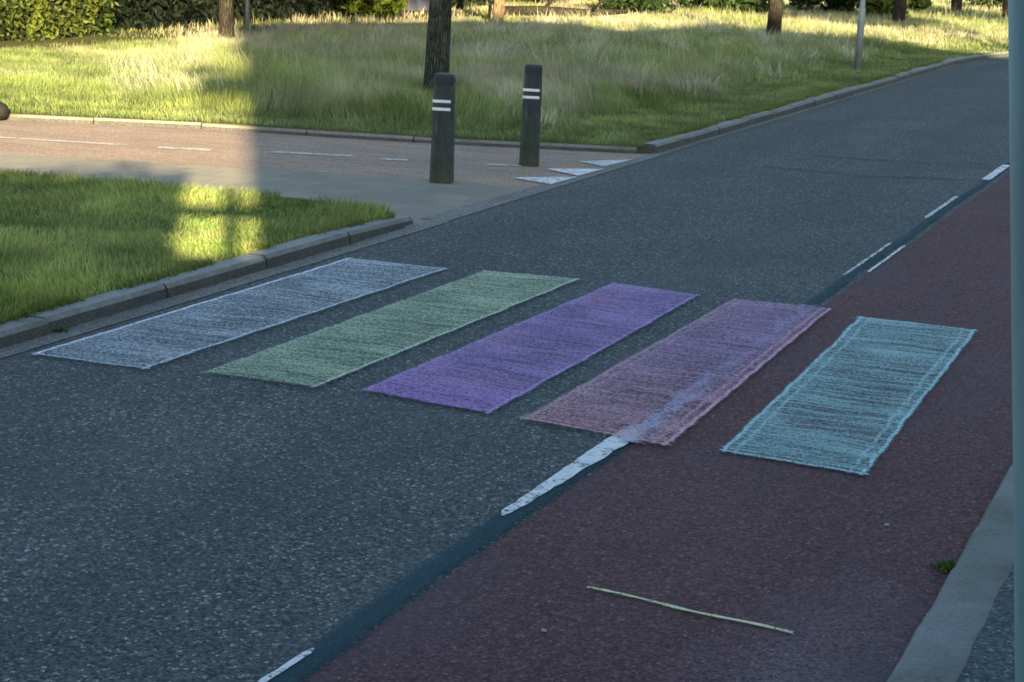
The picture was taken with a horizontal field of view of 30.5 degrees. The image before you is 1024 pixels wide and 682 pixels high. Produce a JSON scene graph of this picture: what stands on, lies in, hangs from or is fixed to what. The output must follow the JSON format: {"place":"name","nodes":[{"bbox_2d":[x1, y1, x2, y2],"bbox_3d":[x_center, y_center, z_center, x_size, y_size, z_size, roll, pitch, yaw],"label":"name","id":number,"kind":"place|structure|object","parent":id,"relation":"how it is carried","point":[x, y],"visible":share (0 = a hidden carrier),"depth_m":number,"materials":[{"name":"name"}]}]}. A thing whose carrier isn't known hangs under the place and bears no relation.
{"place":"outdoors","nodes":[
{"label":"outdoors","id":0,"kind":"place"},
{"bbox_2d":[0,166,397,321],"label":"verge","id":1,"kind":"structure","parent":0,"point":[159,229],"depth_m":11.55,"materials":[{"name":"green plant"}]},
{"bbox_2d":[0,153,525,226],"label":"footway","id":2,"kind":"structure","parent":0,"point":[416,200],"depth_m":13.97,"materials":[{"name":"concrete"}]},
{"bbox_2d":[429,73,455,183],"bbox_3d":[-0.519,-1.584,14.200,0.168,0.870,0.168,4,12,6],"label":"bollard","id":3,"kind":"object","parent":2,"relation":"on","point":[442,146],"visible":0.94,"depth_m":14.13,"materials":[{"name":"plastic"}]},
{"bbox_2d":[0,120,647,187],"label":"side path","id":4,"kind":"structure","parent":0,"point":[240,149],"depth_m":15.74,"materials":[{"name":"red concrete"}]},
{"bbox_2d":[0,102,8,119],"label":"field stone","id":5,"kind":"object","parent":4,"relation":"on","point":[4,110],"visible":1,"depth_m":17.09,"materials":[{"name":"grey stone"}]},
{"bbox_2d":[0,137,127,144],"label":"path line dash","id":6,"kind":"object","parent":4,"relation":"on","point":[64,141],"visible":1,"depth_m":15.81,"materials":[{"name":"paint"}]},
{"bbox_2d":[158,147,210,150],"bbox_3d":[-2.724,-1.602,15.643,0.443,0.001,0.149,3,12,3],"label":"path line dash","id":7,"kind":"object","parent":4,"relation":"on","point":[186,148],"visible":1,"depth_m":15.64,"materials":[{"name":"paint"}]},
{"bbox_2d":[272,151,352,156],"bbox_3d":[-1.666,-1.557,15.637,0.680,0.001,0.126,3,12,5],"label":"path line dash","id":8,"kind":"object","parent":4,"relation":"on","point":[308,153],"visible":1,"depth_m":15.64,"materials":[{"name":"paint"}]},
{"bbox_2d":[379,158,407,160],"bbox_3d":[-0.978,-1.497,15.492,0.234,0.001,0.102,3,12,2],"label":"path line dash","id":9,"kind":"object","parent":4,"relation":"on","point":[395,159],"visible":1,"depth_m":15.50,"materials":[{"name":"paint"}]},
{"bbox_2d":[487,164,521,165],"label":"path line dash","id":10,"kind":"object","parent":4,"relation":"on","point":[503,164],"visible":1,"depth_m":15.43,"materials":[{"name":"paint"}]},
{"bbox_2d":[519,63,542,166],"bbox_3d":[0.159,-1.831,15.433,0.163,0.879,0.163,3,12,2],"label":"bollard","id":11,"kind":"object","parent":4,"relation":"on","point":[530,130],"visible":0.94,"depth_m":15.36,"materials":[{"name":"plastic"}]},
{"bbox_2d":[511,177,574,183],"bbox_3d":[0.225,-1.272,14.678,0.410,0.001,0.560,7,13,21],"label":"give way triangle","id":12,"kind":"object","parent":4,"relation":"on","point":[550,180],"visible":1,"depth_m":14.62,"materials":[{"name":"white paint"}]},
{"bbox_2d":[550,169,600,175],"bbox_3d":[0.471,-1.385,15.236,0.390,0.001,0.560,7,13,21],"label":"give way triangle","id":13,"kind":"object","parent":4,"relation":"on","point":[583,171],"visible":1,"depth_m":15.20,"materials":[{"name":"white paint"}]},
{"bbox_2d":[580,159,632,165],"bbox_3d":[0.762,-1.519,15.903,0.330,0.001,0.640,7,13,21],"label":"give way triangle","id":14,"kind":"object","parent":4,"relation":"on","point":[612,162],"visible":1,"depth_m":15.85,"materials":[{"name":"white paint"}]},
{"bbox_2d":[0,0,1008,153],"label":"meadow","id":15,"kind":"structure","parent":0,"point":[84,40],"depth_m":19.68,"materials":[{"name":"plant"}]},
{"bbox_2d":[0,0,120,41],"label":"leafy hedge","id":16,"kind":"object","parent":15,"relation":"on","point":[39,20],"visible":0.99,"depth_m":27.58,"materials":[{"name":"green plant"}]},
{"bbox_2d":[218,0,234,40],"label":"tree","id":17,"kind":"object","parent":15,"relation":"on","point":[226,19],"visible":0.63,"depth_m":28.43,"materials":[{"name":"brown plant"}]},
{"bbox_2d":[101,0,356,31],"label":"dark hedge","id":18,"kind":"object","parent":15,"relation":"on","point":[139,14],"visible":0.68,"depth_m":32.02,"materials":[{"name":"green plant"}]},
{"bbox_2d":[245,0,248,33],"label":"sign post","id":19,"kind":"object","parent":15,"relation":"on","point":[246,14],"visible":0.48,"depth_m":30.06,"materials":[{"name":"metal"}]},
{"bbox_2d":[336,0,408,19],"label":"leafy shrub","id":20,"kind":"object","parent":15,"relation":"on","point":[375,8],"visible":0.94,"depth_m":37.07,"materials":[{"name":"green plant"}]},
{"bbox_2d":[404,0,428,10],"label":"board fence","id":21,"kind":"object","parent":15,"relation":"on","point":[416,5],"visible":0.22,"depth_m":40.28,"materials":[{"name":"grey wood"}]},
{"bbox_2d":[423,0,451,94],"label":"tree","id":22,"kind":"object","parent":15,"relation":"on","point":[437,56],"visible":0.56,"depth_m":20.32,"materials":[{"name":"brown plant"}]},
{"bbox_2d":[0,59,942,325],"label":"kerb grass","id":23,"kind":"structure","parent":15,"relation":"on","point":[176,269],"depth_m":10.65,"materials":[{"name":"green plant"}]},
{"bbox_2d":[487,0,493,19],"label":"dry stalk","id":24,"kind":"object","parent":15,"relation":"on","point":[489,9],"visible":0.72,"depth_m":37.77,"materials":[{"name":"plant"}]},
{"bbox_2d":[492,0,504,22],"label":"tree","id":25,"kind":"object","parent":15,"relation":"on","point":[498,7],"visible":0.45,"depth_m":36.57,"materials":[{"name":"brown plant"}]},
{"bbox_2d":[452,0,597,9],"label":"dark hedge","id":26,"kind":"object","parent":15,"relation":"on","point":[459,4],"visible":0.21,"depth_m":43.75,"materials":[{"name":"green plant"}]},
{"bbox_2d":[504,0,628,16],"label":"fallen log","id":27,"kind":"object","parent":15,"relation":"on","point":[526,10],"visible":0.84,"depth_m":40.06,"materials":[{"name":"wood"}]},
{"bbox_2d":[598,0,675,14],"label":"meadow shrub","id":28,"kind":"object","parent":15,"relation":"on","point":[649,5],"visible":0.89,"depth_m":42.75,"materials":[{"name":"green plant"}]},
{"bbox_2d":[674,0,768,16],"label":"meadow shrub","id":29,"kind":"object","parent":15,"relation":"on","point":[746,5],"visible":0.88,"depth_m":44.74,"materials":[{"name":"green plant"}]},
{"bbox_2d":[766,0,782,36],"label":"tree","id":30,"kind":"object","parent":15,"relation":"on","point":[775,12],"visible":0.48,"depth_m":35.17,"materials":[{"name":"brown plant"}]},
{"bbox_2d":[789,0,859,13],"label":"meadow shrub","id":31,"kind":"object","parent":15,"relation":"on","point":[837,5],"visible":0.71,"depth_m":48.48,"materials":[{"name":"green plant"}]},
{"bbox_2d":[854,0,865,70],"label":"lamp post","id":32,"kind":"object","parent":15,"relation":"on","point":[859,37],"visible":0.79,"depth_m":27.68,"materials":[{"name":"metal"}]},
{"bbox_2d":[865,0,909,17],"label":"meadow shrub","id":33,"kind":"object","parent":15,"relation":"on","point":[877,7],"visible":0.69,"depth_m":46.42,"materials":[{"name":"green plant"}]},
{"bbox_2d":[892,0,906,24],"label":"tree","id":34,"kind":"object","parent":15,"relation":"on","point":[899,9],"visible":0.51,"depth_m":43.54,"materials":[{"name":"brown plant"}]},
{"bbox_2d":[906,0,931,11],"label":"meadow shrub","id":35,"kind":"object","parent":15,"relation":"on","point":[921,4],"visible":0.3,"depth_m":50.93,"materials":[{"name":"green plant"}]},
{"bbox_2d":[951,0,962,10],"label":"tree","id":36,"kind":"object","parent":15,"relation":"on","point":[956,4],"visible":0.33,"depth_m":53.89,"materials":[{"name":"brown plant"}]},
{"bbox_2d":[965,0,1002,9],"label":"meadow shrub","id":37,"kind":"object","parent":15,"relation":"on","point":[995,3],"visible":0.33,"depth_m":58.04,"materials":[{"name":"green plant"}]},
{"bbox_2d":[1002,0,1007,18],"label":"tree","id":38,"kind":"object","parent":15,"relation":"on","point":[1005,8],"visible":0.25,"depth_m":50.52,"materials":[{"name":"brown plant"}]},
{"bbox_2d":[0,57,1009,681],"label":"road","id":39,"kind":"structure","parent":0,"point":[184,517],"depth_m":7.66,"materials":[{"name":"grey asphalt"}]},
{"bbox_2d":[0,220,449,358],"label":"gutter","id":40,"kind":"object","parent":39,"relation":"on","point":[55,336],"visible":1,"depth_m":9.68,"materials":[{"name":"concrete"}]},
{"bbox_2d":[51,326,69,332],"bbox_3d":[-2.094,-0.060,8.683,0.106,0.033,0.119,0,13,-10],"label":"grass tuft","id":41,"kind":"object","parent":40,"relation":"on","point":[65,329],"visible":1,"depth_m":8.66,"materials":[{"name":"green plant"}]},
{"bbox_2d":[35,258,446,368],"bbox_3d":[-1.226,-0.177,9.390,0.742,0.001,3.053,7,13,21],"label":"chalk bar","id":42,"kind":"object","parent":39,"relation":"on","point":[246,323],"visible":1,"depth_m":9.19,"materials":[{"name":"white paint"}]},
{"bbox_2d":[258,648,313,681],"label":"edge line dash","id":43,"kind":"object","parent":39,"relation":"on","point":[288,664],"visible":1,"depth_m":4.87,"materials":[{"name":"white paint"}]},
{"bbox_2d":[207,270,579,386],"bbox_3d":[-0.466,-0.108,9.215,0.691,0.001,3.087,7,13,21],"label":"chalk bar","id":44,"kind":"object","parent":39,"relation":"on","point":[390,351],"visible":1,"depth_m":8.99,"materials":[{"name":"green paint"}]},
{"bbox_2d":[363,283,696,413],"bbox_3d":[0.194,-0.021,8.945,0.719,0.001,3.102,7,13,21],"label":"chalk bar","id":45,"kind":"object","parent":39,"relation":"on","point":[534,372],"visible":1,"depth_m":8.64,"materials":[{"name":"purple paint"}]},
{"bbox_2d":[423,150,676,220],"bbox_3d":[0.455,-1.268,14.726,0.200,0.001,5.100,7,13,21],"label":"gutter","id":46,"kind":"object","parent":39,"relation":"on","point":[455,213],"visible":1,"depth_m":13.78,"materials":[{"name":"concrete"}]},
{"bbox_2d":[501,425,648,514],"bbox_3d":[0.252,0.453,6.805,0.102,0.001,1.360,7,13,21],"label":"edge line dash","id":47,"kind":"object","parent":39,"relation":"on","point":[593,455],"visible":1,"depth_m":6.81,"materials":[{"name":"white paint"}]},
{"bbox_2d":[256,162,1009,681],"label":"sealed seam","id":48,"kind":"object","parent":39,"relation":"on","point":[358,624],"visible":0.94,"depth_m":5.71,"materials":[{"name":"black asphalt"}]},
{"bbox_2d":[303,172,1012,681],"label":"cycle lane","id":49,"kind":"structure","parent":39,"relation":"on","point":[833,574],"depth_m":6.11,"materials":[{"name":"red asphalt"}]},
{"bbox_2d":[587,586,792,632],"bbox_3d":[0.503,0.770,5.404,0.646,0.001,0.031,9,14,28],"label":"stick","id":50,"kind":"object","parent":49,"relation":"on","point":[714,615],"visible":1,"depth_m":5.38,"materials":[{"name":"beige wood"}]},
{"bbox_2d":[720,316,977,474],"bbox_3d":[1.541,0.179,8.286,0.752,0.001,3.034,7,13,21],"label":"chalk bar","id":51,"kind":"object","parent":49,"relation":"on","point":[905,414],"visible":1,"depth_m":8.00,"materials":[{"name":"teal paint"}]},
{"bbox_2d":[927,555,956,573],"bbox_3d":[1.370,0.698,5.854,0.152,0.042,0.153,7,13,21],"label":"grass tuft","id":52,"kind":"object","parent":49,"relation":"on","point":[948,566],"visible":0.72,"depth_m":5.87,"materials":[{"name":"green plant"}]},
{"bbox_2d":[521,298,830,444],"bbox_3d":[0.877,0.080,8.594,0.741,0.001,3.131,7,13,21],"label":"chalk bar","id":53,"kind":"object","parent":39,"relation":"on","point":[712,399],"visible":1,"depth_m":8.26,"materials":[{"name":"pink paint"}]},
{"bbox_2d":[669,64,956,149],"bbox_3d":[4.408,-3.150,24.049,0.080,0.001,15.500,7,13,21],"label":"gutter","id":54,"kind":"object","parent":39,"relation":"on","point":[734,131],"visible":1,"depth_m":20.95,"materials":[{"name":"concrete"}]},
{"bbox_2d":[644,51,1008,153],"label":"verge kerb","id":55,"kind":"structure","parent":39,"relation":"on","point":[662,145],"depth_m":21.30,"materials":[{"name":"concrete"}]},
{"bbox_2d":[843,243,890,274],"bbox_3d":[2.193,-0.512,11.565,0.026,0.001,1.380,7,13,21],"label":"edge line dash","id":56,"kind":"object","parent":39,"relation":"on","point":[871,255],"visible":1,"depth_m":11.50,"materials":[{"name":"white paint"}]},
{"bbox_2d":[868,245,904,271],"bbox_3d":[2.313,-0.511,11.587,0.024,0.001,1.150,7,13,21],"label":"edge line dash","id":57,"kind":"object","parent":39,"relation":"on","point":[879,263],"visible":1,"depth_m":11.53,"materials":[{"name":"white paint"}]},
{"bbox_2d":[925,196,957,217],"bbox_3d":[3.198,-1.001,13.985,0.035,0.001,1.350,7,13,21],"label":"edge line dash","id":58,"kind":"object","parent":39,"relation":"on","point":[937,209],"visible":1,"depth_m":13.92,"materials":[{"name":"white paint"}]},
{"bbox_2d":[982,165,1008,179],"bbox_3d":[4.197,-1.464,16.285,0.078,0.001,1.250,7,13,21],"label":"edge line dash","id":59,"kind":"object","parent":39,"relation":"on","point":[993,174],"visible":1,"depth_m":16.24,"materials":[{"name":"white paint"}]},
{"bbox_2d":[956,563,1014,681],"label":"pavement","id":60,"kind":"structure","parent":0,"point":[991,658],"depth_m":5.11,"materials":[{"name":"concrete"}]},
{"bbox_2d":[1008,0,1023,681],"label":"street pole","id":61,"kind":"object","parent":60,"relation":"on","point":[1016,64],"depth_m":2.12,"materials":[{"name":"grey metal"}]},
{"label":"ground","id":62,"kind":"structure","parent":0,"visible":0},
{"bbox_2d":[0,216,412,348],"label":"verge kerb","id":63,"kind":"structure","parent":62,"relation":"on","point":[44,323],"depth_m":9.71,"materials":[{"name":"concrete"}]},
{"bbox_2d":[3,114,636,153],"bbox_3d":[-4.461,-2.025,17.253,11.215,0.110,0.248,4,12,5],"label":"path edging","id":64,"kind":"object","parent":62,"relation":"on","point":[317,133],"visible":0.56,"depth_m":17.01,"materials":[{"name":"concrete"}]},
{"bbox_2d":[886,465,1013,681],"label":"pavement kerb","id":65,"kind":"structure","parent":62,"relation":"on","point":[947,631],"depth_m":5.44,"materials":[{"name":"concrete"}]}
]}

